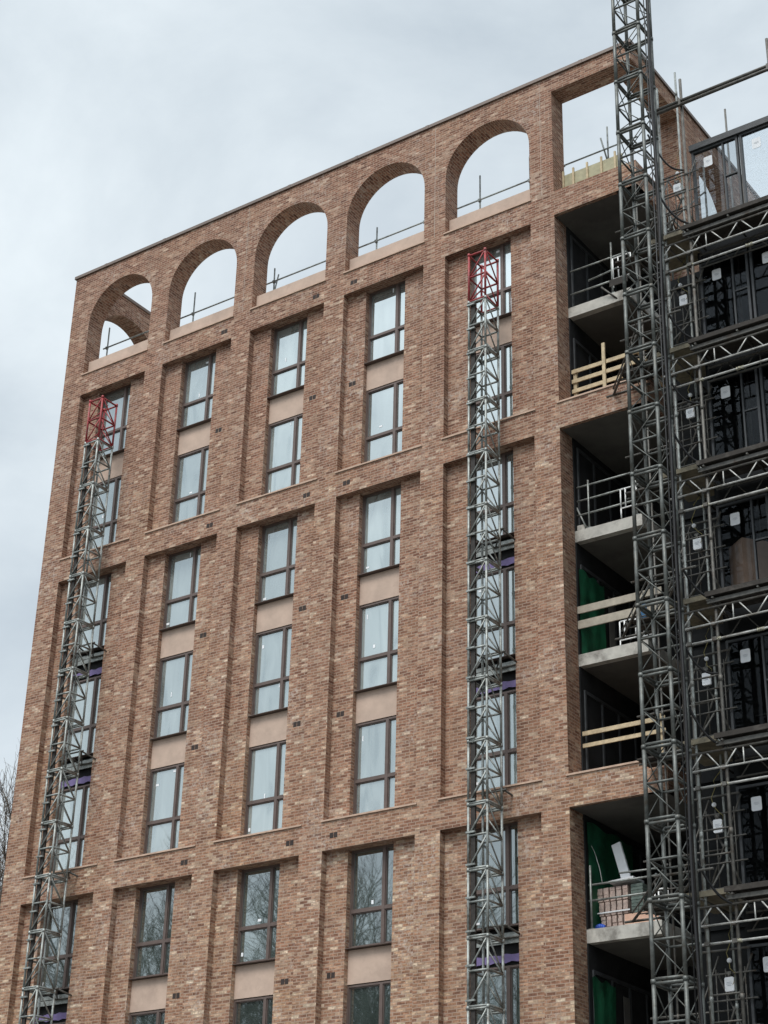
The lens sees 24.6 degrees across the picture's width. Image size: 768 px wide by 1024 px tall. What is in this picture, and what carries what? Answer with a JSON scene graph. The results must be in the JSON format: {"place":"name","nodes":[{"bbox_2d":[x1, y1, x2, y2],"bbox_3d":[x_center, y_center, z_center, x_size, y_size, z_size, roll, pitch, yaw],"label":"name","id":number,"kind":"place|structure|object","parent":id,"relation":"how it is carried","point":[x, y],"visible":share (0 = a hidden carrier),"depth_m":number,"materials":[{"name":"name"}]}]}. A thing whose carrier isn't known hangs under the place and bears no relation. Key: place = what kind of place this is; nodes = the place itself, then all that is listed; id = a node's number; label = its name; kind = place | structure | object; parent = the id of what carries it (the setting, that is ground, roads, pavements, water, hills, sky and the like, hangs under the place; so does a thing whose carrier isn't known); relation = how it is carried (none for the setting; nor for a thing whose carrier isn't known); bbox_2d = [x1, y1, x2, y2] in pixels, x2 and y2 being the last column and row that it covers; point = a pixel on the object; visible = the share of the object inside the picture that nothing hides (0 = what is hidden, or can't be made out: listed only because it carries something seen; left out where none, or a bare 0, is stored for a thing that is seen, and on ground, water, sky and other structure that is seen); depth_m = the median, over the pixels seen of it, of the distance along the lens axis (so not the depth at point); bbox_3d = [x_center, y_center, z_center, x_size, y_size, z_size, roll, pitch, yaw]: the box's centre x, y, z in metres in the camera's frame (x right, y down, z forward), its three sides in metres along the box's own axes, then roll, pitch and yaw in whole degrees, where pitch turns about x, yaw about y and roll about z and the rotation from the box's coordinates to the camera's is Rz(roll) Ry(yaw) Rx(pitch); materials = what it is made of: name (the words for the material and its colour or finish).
{"place":"outdoors","nodes":[
{"label":"outdoors","id":0,"kind":"place"},
{"bbox_2d":[0,840,5,895],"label":"bare tree","id":1,"kind":"object","parent":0,"point":[2,871],"depth_m":64.33,"materials":[{"name":"brown plant"}]},
{"bbox_2d":[0,764,15,903],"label":"bare tree","id":2,"kind":"object","parent":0,"point":[5,844],"depth_m":67.88,"materials":[{"name":"brown plant"}]},
{"bbox_2d":[0,742,19,902],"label":"bare tree","id":3,"kind":"object","parent":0,"point":[7,806],"visible":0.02,"depth_m":74.07,"materials":[{"name":"brown plant"}]},
{"bbox_2d":[0,0,767,883],"label":"sky","id":4,"kind":"structure","parent":0,"point":[127,127],"materials":[{"name":"white"}]},
{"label":"yard","id":5,"kind":"structure","parent":0,"visible":0},
{"bbox_2d":[18,395,117,1023],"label":"climber mast","id":6,"kind":"object","parent":5,"relation":"on","point":[34,932],"visible":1,"depth_m":47.55,"materials":[{"name":"grey metal"}]},
{"bbox_2d":[0,39,759,1023],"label":"apartment building","id":7,"kind":"structure","parent":5,"relation":"on","point":[270,821],"depth_m":44.78,"materials":[{"name":"brick"}]},
{"bbox_2d":[39,899,77,990],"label":"window","id":8,"kind":"structure","parent":7,"relation":"in","point":[70,911],"depth_m":45.92,"materials":[{"name":"glass"}]},
{"bbox_2d":[52,784,89,870],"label":"window","id":9,"kind":"structure","parent":7,"relation":"in","point":[81,807],"depth_m":47.34,"materials":[{"name":"glass"}]},
{"bbox_2d":[60,675,100,762],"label":"window","id":10,"kind":"structure","parent":7,"relation":"in","point":[93,692],"depth_m":48.76,"materials":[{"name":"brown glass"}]},
{"bbox_2d":[71,573,111,655],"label":"window","id":11,"kind":"structure","parent":7,"relation":"in","point":[105,580],"depth_m":50.20,"materials":[{"name":"glass"}]},
{"bbox_2d":[87,476,121,548],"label":"window","id":12,"kind":"structure","parent":7,"relation":"in","point":[115,484],"depth_m":51.65,"materials":[{"name":"grey glass"}]},
{"bbox_2d":[92,384,130,459],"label":"window","id":13,"kind":"structure","parent":7,"relation":"in","point":[121,396],"depth_m":53.07,"materials":[{"name":"grey glass"}]},
{"bbox_2d":[129,1009,164,1023],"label":"window","id":14,"kind":"structure","parent":7,"relation":"in","point":[157,1016],"depth_m":43.24,"materials":[{"name":"glass"}]},
{"bbox_2d":[129,882,174,980],"bbox_3d":[-5.742,10.507,44.126,1.314,2.338,0.235,-17,-32,31],"label":"window","id":15,"kind":"structure","parent":7,"relation":"in","point":[155,913],"depth_m":44.22,"materials":[{"name":"glass"}]},
{"bbox_2d":[144,763,183,853],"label":"window","id":16,"kind":"structure","parent":7,"relation":"in","point":[166,783],"depth_m":45.67,"materials":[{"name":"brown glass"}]},
{"bbox_2d":[150,651,192,740],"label":"window","id":17,"kind":"structure","parent":7,"relation":"in","point":[174,682],"depth_m":47.08,"materials":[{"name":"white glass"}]},
{"bbox_2d":[160,546,200,631],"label":"window","id":18,"kind":"structure","parent":7,"relation":"in","point":[183,566],"depth_m":48.50,"materials":[{"name":"glass"}]},
{"bbox_2d":[172,446,208,522],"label":"window","id":19,"kind":"structure","parent":7,"relation":"in","point":[191,474],"depth_m":49.98,"materials":[{"name":"glass"}]},
{"bbox_2d":[177,352,215,431],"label":"window","id":20,"kind":"structure","parent":7,"relation":"in","point":[199,373],"depth_m":51.35,"materials":[{"name":"glass"}]},
{"bbox_2d":[233,996,272,1023],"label":"window","id":21,"kind":"structure","parent":7,"relation":"in","point":[258,1010],"depth_m":41.45,"materials":[{"name":"grey glass"}]},
{"bbox_2d":[232,864,279,965],"bbox_3d":[-3.005,9.694,42.384,1.314,2.338,0.235,-17,-32,31],"label":"window","id":22,"kind":"structure","parent":7,"relation":"in","point":[257,929],"depth_m":42.48,"materials":[{"name":"grey glass"}]},
{"bbox_2d":[244,740,285,834],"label":"window","id":23,"kind":"structure","parent":7,"relation":"in","point":[266,763],"depth_m":43.92,"materials":[{"name":"grey glass"}]},
{"bbox_2d":[248,625,291,717],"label":"window","id":24,"kind":"structure","parent":7,"relation":"in","point":[272,647],"depth_m":45.33,"materials":[{"name":"grey glass"}]},
{"bbox_2d":[254,516,296,605],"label":"window","id":25,"kind":"structure","parent":7,"relation":"in","point":[278,548],"depth_m":46.76,"materials":[{"name":"glass"}]},
{"bbox_2d":[265,414,302,493],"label":"window","id":26,"kind":"structure","parent":7,"relation":"in","point":[284,437],"depth_m":48.23,"materials":[{"name":"glass"}]},
{"bbox_2d":[267,317,307,399],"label":"window","id":27,"kind":"structure","parent":7,"relation":"in","point":[289,349],"depth_m":49.61,"materials":[{"name":"glass"}]},
{"bbox_2d":[103,165,564,355],"bbox_3d":[-2.019,-6.907,51.273,16.800,2.370,0.116,-17,-32,31],"label":"roof guardrail","id":28,"kind":"object","parent":7,"relation":"on","point":[274,281],"visible":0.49,"depth_m":51.34,"materials":[{"name":"metal"}]},
{"bbox_2d":[346,981,390,1023],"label":"window","id":29,"kind":"structure","parent":7,"relation":"in","point":[369,1003],"depth_m":39.64,"materials":[{"name":"glass"}]},
{"bbox_2d":[345,844,393,949],"bbox_3d":[-0.267,8.881,40.643,1.314,2.338,0.235,-17,-32,31],"label":"window","id":30,"kind":"structure","parent":7,"relation":"in","point":[371,894],"depth_m":40.73,"materials":[{"name":"glass"}]},
{"bbox_2d":[353,716,395,813],"bbox_3d":[-0.155,6.091,42.122,1.310,2.320,0.094,-17,-32,31],"label":"window","id":31,"kind":"structure","parent":7,"relation":"in","point":[375,741],"depth_m":42.18,"materials":[{"name":"glass"}]},
{"bbox_2d":[353,596,398,692],"bbox_3d":[-0.123,3.263,43.492,1.314,2.338,0.235,-17,-32,31],"label":"window","id":32,"kind":"structure","parent":7,"relation":"in","point":[378,621],"depth_m":43.58,"materials":[{"name":"glass"}]},
{"bbox_2d":[357,485,400,576],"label":"window","id":33,"kind":"structure","parent":7,"relation":"in","point":[380,548],"depth_m":45.01,"materials":[{"name":"glass"}]},
{"bbox_2d":[364,380,402,461],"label":"window","id":34,"kind":"structure","parent":7,"relation":"in","point":[384,404],"depth_m":46.47,"materials":[{"name":"glass"}]},
{"bbox_2d":[364,281,404,365],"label":"window","id":35,"kind":"structure","parent":7,"relation":"in","point":[386,305],"depth_m":47.86,"materials":[{"name":"glass"}]},
{"bbox_2d":[472,241,511,327],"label":"window","id":36,"kind":"structure","parent":7,"relation":"in","point":[502,252],"depth_m":46.09,"materials":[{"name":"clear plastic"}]},
{"bbox_2d":[470,450,513,546],"bbox_3d":[2.686,-0.358,43.174,1.314,2.338,0.235,-17,-32,31],"label":"window","id":37,"kind":"structure","parent":7,"relation":"in","point":[506,463],"depth_m":43.18,"materials":[{"name":"grey glass"}]},
{"bbox_2d":[470,566,515,665],"bbox_3d":[2.614,2.450,41.750,1.314,2.338,0.235,-17,-32,31],"label":"window","id":38,"kind":"structure","parent":7,"relation":"in","point":[507,574],"depth_m":41.76,"materials":[{"name":"glass"}]},
{"bbox_2d":[476,342,512,426],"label":"window","id":39,"kind":"structure","parent":7,"relation":"in","point":[505,351],"depth_m":44.64,"materials":[{"name":"grey glass"}]},
{"bbox_2d":[476,689,516,790],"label":"window","id":40,"kind":"structure","parent":7,"relation":"in","point":[509,734],"depth_m":40.34,"materials":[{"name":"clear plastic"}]},
{"bbox_2d":[476,822,518,932],"bbox_3d":[2.470,8.067,38.901,1.314,2.338,0.235,-17,-32,31],"label":"window","id":41,"kind":"structure","parent":7,"relation":"in","point":[510,830],"depth_m":38.89,"materials":[{"name":"grey glass"}]},
{"bbox_2d":[477,964,519,1023],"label":"window","id":42,"kind":"structure","parent":7,"relation":"in","point":[511,972],"depth_m":37.72,"materials":[{"name":"clear glass"}]},
{"bbox_2d":[577,524,587,530],"bbox_3d":[4.729,0.417,41.749,0.200,0.157,0.200,-17,-32,31],"label":"concrete block","id":43,"kind":"object","parent":7,"relation":"on","point":[580,527],"depth_m":41.69,"materials":[{"name":"grey concrete"}]},
{"bbox_2d":[579,569,605,653],"bbox_3d":[4.892,2.490,41.134,0.043,2.179,1.160,-17,-32,31],"label":"green sheet","id":44,"kind":"object","parent":7,"relation":"on","point":[592,591],"visible":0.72,"depth_m":41.18,"materials":[{"name":"green plastic"}]},
{"bbox_2d":[562,151,622,187],"bbox_3d":[5.417,-8.755,45.679,1.745,0.915,0.085,-17,-32,31],"label":"timber upstand","id":45,"kind":"object","parent":7,"relation":"on","point":[586,172],"visible":0.58,"depth_m":45.78,"materials":[{"name":"beige wood"}]},
{"bbox_2d":[573,338,615,390],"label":"balcony door","id":46,"kind":"structure","parent":7,"relation":"in","point":[575,341],"depth_m":44.52,"materials":[{"name":"black metal"}]},
{"bbox_2d":[570,235,621,306],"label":"balcony door","id":47,"kind":"structure","parent":7,"relation":"in","point":[572,239],"depth_m":45.88,"materials":[{"name":"black metal"}]},
{"bbox_2d":[595,924,605,927],"bbox_3d":[4.618,8.886,37.563,0.260,0.162,0.170,-17,-32,31],"label":"blue bag","id":48,"kind":"object","parent":7,"relation":"on","point":[599,925],"visible":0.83,"depth_m":37.51,"materials":[{"name":"blue plastic"}]},
{"bbox_2d":[592,976,615,1023],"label":"green sheet","id":49,"kind":"object","parent":7,"relation":"on","point":[604,994],"visible":1,"depth_m":37.06,"materials":[{"name":"green fabric"}]},
{"bbox_2d":[564,126,653,165],"bbox_3d":[6.625,-8.549,48.053,2.300,2.780,3.024,-17,-32,31],"label":"corner guardrail","id":50,"kind":"object","parent":7,"relation":"on","point":[607,149],"visible":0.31,"depth_m":47.29,"materials":[{"name":"metal"}]},
{"bbox_2d":[601,287,617,298],"bbox_3d":[5.620,-5.457,43.829,0.424,0.416,0.049,-3,-27,9],"label":"loose tube","id":51,"kind":"object","parent":7,"relation":"attached to","point":[608,292],"visible":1,"depth_m":43.81,"materials":[{"name":"metal"}]},
{"bbox_2d":[587,822,632,927],"bbox_3d":[5.014,8.194,38.664,0.043,2.379,2.080,-17,-32,31],"label":"green sheet","id":52,"kind":"object","parent":7,"relation":"on","point":[600,841],"visible":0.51,"depth_m":38.59,"materials":[{"name":"green plastic"}]},
{"bbox_2d":[576,447,650,525],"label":"balcony door","id":53,"kind":"structure","parent":7,"relation":"in","point":[578,450],"depth_m":43.18,"materials":[{"name":"metal"}]},
{"bbox_2d":[597,885,631,926],"bbox_3d":[5.050,8.582,37.808,0.780,0.947,0.482,-17,-32,31],"label":"brick stack","id":54,"kind":"object","parent":7,"relation":"on","point":[612,912],"visible":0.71,"depth_m":37.68,"materials":[{"name":"pink brick"}]},
{"bbox_2d":[610,876,643,886],"bbox_3d":[5.226,7.981,37.904,0.600,0.084,0.500,-17,-32,31],"label":"insulation sheet","id":55,"kind":"object","parent":54,"relation":"on","point":[629,883],"visible":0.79,"depth_m":37.86,"materials":[{"name":"white plastic"}]},
{"bbox_2d":[611,842,630,877],"bbox_3d":[5.150,7.587,38.103,0.440,0.900,0.060,-17,-32,31],"label":"leaning board","id":56,"kind":"object","parent":55,"relation":"on","point":[620,857],"visible":0.79,"depth_m":38.11,"materials":[{"name":"white plastic"}]},
{"bbox_2d":[570,242,660,309],"bbox_3d":[6.058,-5.620,45.247,1.630,1.547,2.300,-17,-32,31],"label":"balcony guardrail","id":57,"kind":"object","parent":7,"relation":"on","point":[643,269],"visible":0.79,"depth_m":44.48,"materials":[{"name":"metal"}]},
{"bbox_2d":[588,267,617,280],"bbox_3d":[5.796,-6.128,44.410,1.445,0.197,0.046,-17,-32,31],"label":"loose tube","id":58,"kind":"object","parent":57,"relation":"attached to","point":[601,274],"visible":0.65,"depth_m":44.55,"materials":[{"name":"metal"}]},
{"bbox_2d":[609,274,627,286],"bbox_3d":[5.858,-5.775,43.920,0.500,0.200,0.030,-17,-32,31],"label":"toe board","id":59,"kind":"object","parent":57,"relation":"attached to","point":[615,281],"visible":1,"depth_m":43.93,"materials":[{"name":"grey wood"}]},
{"bbox_2d":[612,252,630,287],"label":"landing gate","id":60,"kind":"structure","parent":57,"relation":"attached to","point":[617,257],"depth_m":44.16,"materials":[{"name":"silver metal"}]},
{"bbox_2d":[571,342,664,395],"bbox_3d":[6.076,-3.063,43.715,2.050,1.630,2.145,-17,-32,31],"label":"timber guardrail","id":61,"kind":"object","parent":7,"relation":"on","point":[576,379],"visible":0.48,"depth_m":43.16,"materials":[{"name":"beige wood"}]},
{"bbox_2d":[577,586,662,628],"bbox_3d":[5.373,2.194,40.108,2.160,0.560,0.036,-17,-32,31],"label":"timber guardrail","id":62,"kind":"object","parent":7,"relation":"attached to","point":[605,618],"visible":0.82,"depth_m":40.23,"materials":[{"name":"beige wood"}]},
{"bbox_2d":[580,565,659,645],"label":"balcony door","id":63,"kind":"structure","parent":7,"relation":"in","point":[582,567],"depth_m":42.28,"materials":[{"name":"black metal"}]},
{"bbox_2d":[582,713,665,752],"bbox_3d":[5.303,5.177,38.652,2.050,1.240,0.110,-17,-32,31],"label":"timber guardrail","id":64,"kind":"object","parent":7,"relation":"on","point":[611,728],"visible":0.57,"depth_m":38.83,"materials":[{"name":"beige wood"}]},
{"bbox_2d":[576,469,671,527],"bbox_3d":[5.895,0.122,42.346,1.710,1.277,2.302,-17,-32,31],"label":"balcony guardrail","id":65,"kind":"object","parent":7,"relation":"on","point":[589,512],"visible":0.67,"depth_m":41.68,"materials":[{"name":"metal"}]},
{"bbox_2d":[620,486,636,517],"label":"landing gate","id":66,"kind":"structure","parent":65,"relation":"attached to","point":[626,506],"depth_m":41.19,"materials":[{"name":"silver metal"}]},
{"bbox_2d":[584,690,665,769],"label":"balcony door","id":67,"kind":"structure","parent":7,"relation":"in","point":[586,693],"depth_m":40.39,"materials":[{"name":"metal"}]},
{"bbox_2d":[619,618,636,644],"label":"landing gate","id":68,"kind":"structure","parent":7,"relation":"attached to","point":[624,630],"depth_m":39.73,"materials":[{"name":"silver metal"}]},
{"bbox_2d":[592,832,674,923],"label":"balcony door","id":69,"kind":"structure","parent":7,"relation":"in","point":[635,850],"depth_m":40.11,"materials":[{"name":"metal"}]},
{"bbox_2d":[592,970,678,1023],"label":"balcony door","id":70,"kind":"structure","parent":7,"relation":"in","point":[594,972],"depth_m":38.15,"materials":[{"name":"black metal"}]},
{"bbox_2d":[631,883,647,912],"bbox_3d":[5.501,8.444,37.525,0.280,0.957,0.380,-17,-32,31],"label":"block stack","id":71,"kind":"object","parent":7,"relation":"on","point":[638,888],"visible":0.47,"depth_m":37.50,"materials":[{"name":"grey concrete"}]},
{"bbox_2d":[588,865,690,928],"bbox_3d":[5.693,8.500,38.089,1.640,1.377,2.300,-17,-32,31],"label":"balcony guardrail","id":72,"kind":"object","parent":7,"relation":"on","point":[590,884],"visible":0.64,"depth_m":37.48,"materials":[{"name":"metal"}]},
{"bbox_2d":[619,867,657,873],"bbox_3d":[5.385,7.594,37.221,0.901,0.063,0.042,-17,-32,31],"label":"loose tube","id":73,"kind":"object","parent":72,"relation":"attached to","point":[639,870],"visible":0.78,"depth_m":37.23,"materials":[{"name":"metal"}]},
{"bbox_2d":[625,911,660,923],"bbox_3d":[5.455,8.586,37.079,0.820,0.295,0.030,-17,-32,31],"label":"plywood sheet","id":74,"kind":"object","parent":7,"relation":"on","point":[631,916],"visible":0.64,"depth_m":37.14,"materials":[{"name":"wood"}]},
{"bbox_2d":[465,247,519,1023],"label":"climber mast","id":75,"kind":"object","parent":5,"relation":"on","point":[473,937],"visible":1,"depth_m":40.16,"materials":[{"name":"grey metal"}]},
{"bbox_2d":[606,0,713,1023],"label":"hoist mast","id":76,"kind":"object","parent":5,"relation":"on","point":[685,749],"visible":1,"depth_m":36.43,"materials":[{"name":"metal"}]},
{"bbox_2d":[647,134,688,223],"bbox_3d":[6.603,-7.738,40.892,0.889,2.499,0.085,4,-27,-6],"label":"swagged cable","id":77,"kind":"object","parent":76,"relation":"hanging from","point":[664,203],"visible":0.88,"depth_m":40.58,"materials":[{"name":"black rubber"}]},
{"bbox_2d":[657,296,693,338],"bbox_3d":[6.531,-4.336,39.169,0.860,1.171,0.052,3,-27,-3],"label":"swagged cable","id":78,"kind":"object","parent":76,"relation":"hanging from","point":[678,328],"visible":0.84,"depth_m":39.03,"materials":[{"name":"black rubber"}]},
{"bbox_2d":[660,362,699,461],"bbox_3d":[6.460,-2.121,38.043,0.889,2.499,0.085,4,-27,-6],"label":"swagged cable","id":79,"kind":"object","parent":76,"relation":"hanging from","point":[675,436],"visible":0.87,"depth_m":38.18,"materials":[{"name":"black rubber"}]},
{"bbox_2d":[673,548,711,598],"bbox_3d":[6.387,1.281,36.320,0.860,1.171,0.052,3,-27,-3],"label":"swagged cable","id":80,"kind":"object","parent":76,"relation":"hanging from","point":[693,584],"visible":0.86,"depth_m":36.20,"materials":[{"name":"black rubber"}]},
{"bbox_2d":[677,629,724,746],"bbox_3d":[6.316,3.496,35.194,0.889,2.499,0.085,4,-27,-6],"label":"swagged cable","id":81,"kind":"object","parent":76,"relation":"hanging from","point":[691,711],"visible":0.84,"depth_m":34.93,"materials":[{"name":"black rubber"}]},
{"bbox_2d":[688,844,735,905],"bbox_3d":[6.243,6.899,33.471,0.860,1.171,0.052,3,-27,-3],"label":"swagged cable","id":82,"kind":"object","parent":76,"relation":"hanging from","point":[713,888],"visible":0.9,"depth_m":33.34,"materials":[{"name":"black rubber"}]},
{"bbox_2d":[615,38,767,1023],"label":"scaffold","id":83,"kind":"object","parent":5,"relation":"on","point":[694,481],"visible":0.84,"depth_m":37.43,"materials":[{"name":"metal"}]},
{"bbox_2d":[673,150,681,194],"bbox_3d":[7.029,-8.149,42.152,0.222,1.258,0.095,-17,-32,31],"label":"site lamp","id":84,"kind":"object","parent":83,"relation":"attached to","point":[677,186],"visible":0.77,"depth_m":41.95,"materials":[{"name":"white plastic"}]},
{"bbox_2d":[678,259,687,305],"bbox_3d":[6.923,-5.314,40.740,0.244,1.260,0.095,-17,-32,31],"label":"site lamp","id":85,"kind":"object","parent":83,"relation":"attached to","point":[683,299],"visible":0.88,"depth_m":40.53,"materials":[{"name":"white plastic"}]},
{"bbox_2d":[686,371,694,418],"bbox_3d":[6.856,-2.656,39.392,0.222,1.258,0.095,-17,-32,31],"label":"site lamp","id":86,"kind":"object","parent":83,"relation":"attached to","point":[690,413],"visible":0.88,"depth_m":39.17,"materials":[{"name":"white plastic"}]},
{"bbox_2d":[691,496,702,550],"bbox_3d":[6.748,0.242,37.948,0.244,1.260,0.095,-17,-32,31],"label":"site lamp","id":87,"kind":"object","parent":83,"relation":"attached to","point":[697,543],"visible":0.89,"depth_m":37.73,"materials":[{"name":"white plastic"}]},
{"bbox_2d":[702,628,711,685],"bbox_3d":[6.694,3.011,36.530,0.222,1.258,0.095,-17,-32,31],"label":"site lamp","id":88,"kind":"object","parent":83,"relation":"attached to","point":[706,681],"visible":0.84,"depth_m":36.33,"materials":[{"name":"white plastic"}]},
{"bbox_2d":[711,771,722,833],"bbox_3d":[6.647,5.793,35.100,0.244,1.260,0.095,-17,-32,31],"label":"site lamp","id":89,"kind":"object","parent":83,"relation":"attached to","point":[717,822],"visible":1,"depth_m":34.90,"materials":[{"name":"white plastic"}]},
{"bbox_2d":[724,925,734,991],"bbox_3d":[6.609,8.548,33.676,0.222,1.258,0.095,-17,-32,31],"label":"site lamp","id":90,"kind":"object","parent":83,"relation":"attached to","point":[729,980],"visible":0.96,"depth_m":33.47,"materials":[{"name":"white plastic"}]},
{"bbox_2d":[659,116,767,1023],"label":"glazed wing","id":91,"kind":"structure","parent":5,"relation":"on","point":[734,290],"depth_m":37.71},
{"bbox_2d":[667,208,696,279],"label":"terrace guardrail","id":92,"kind":"object","parent":91,"relation":"on","point":[679,226],"visible":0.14,"depth_m":44.33,"materials":[{"name":"metal"}]}
]}

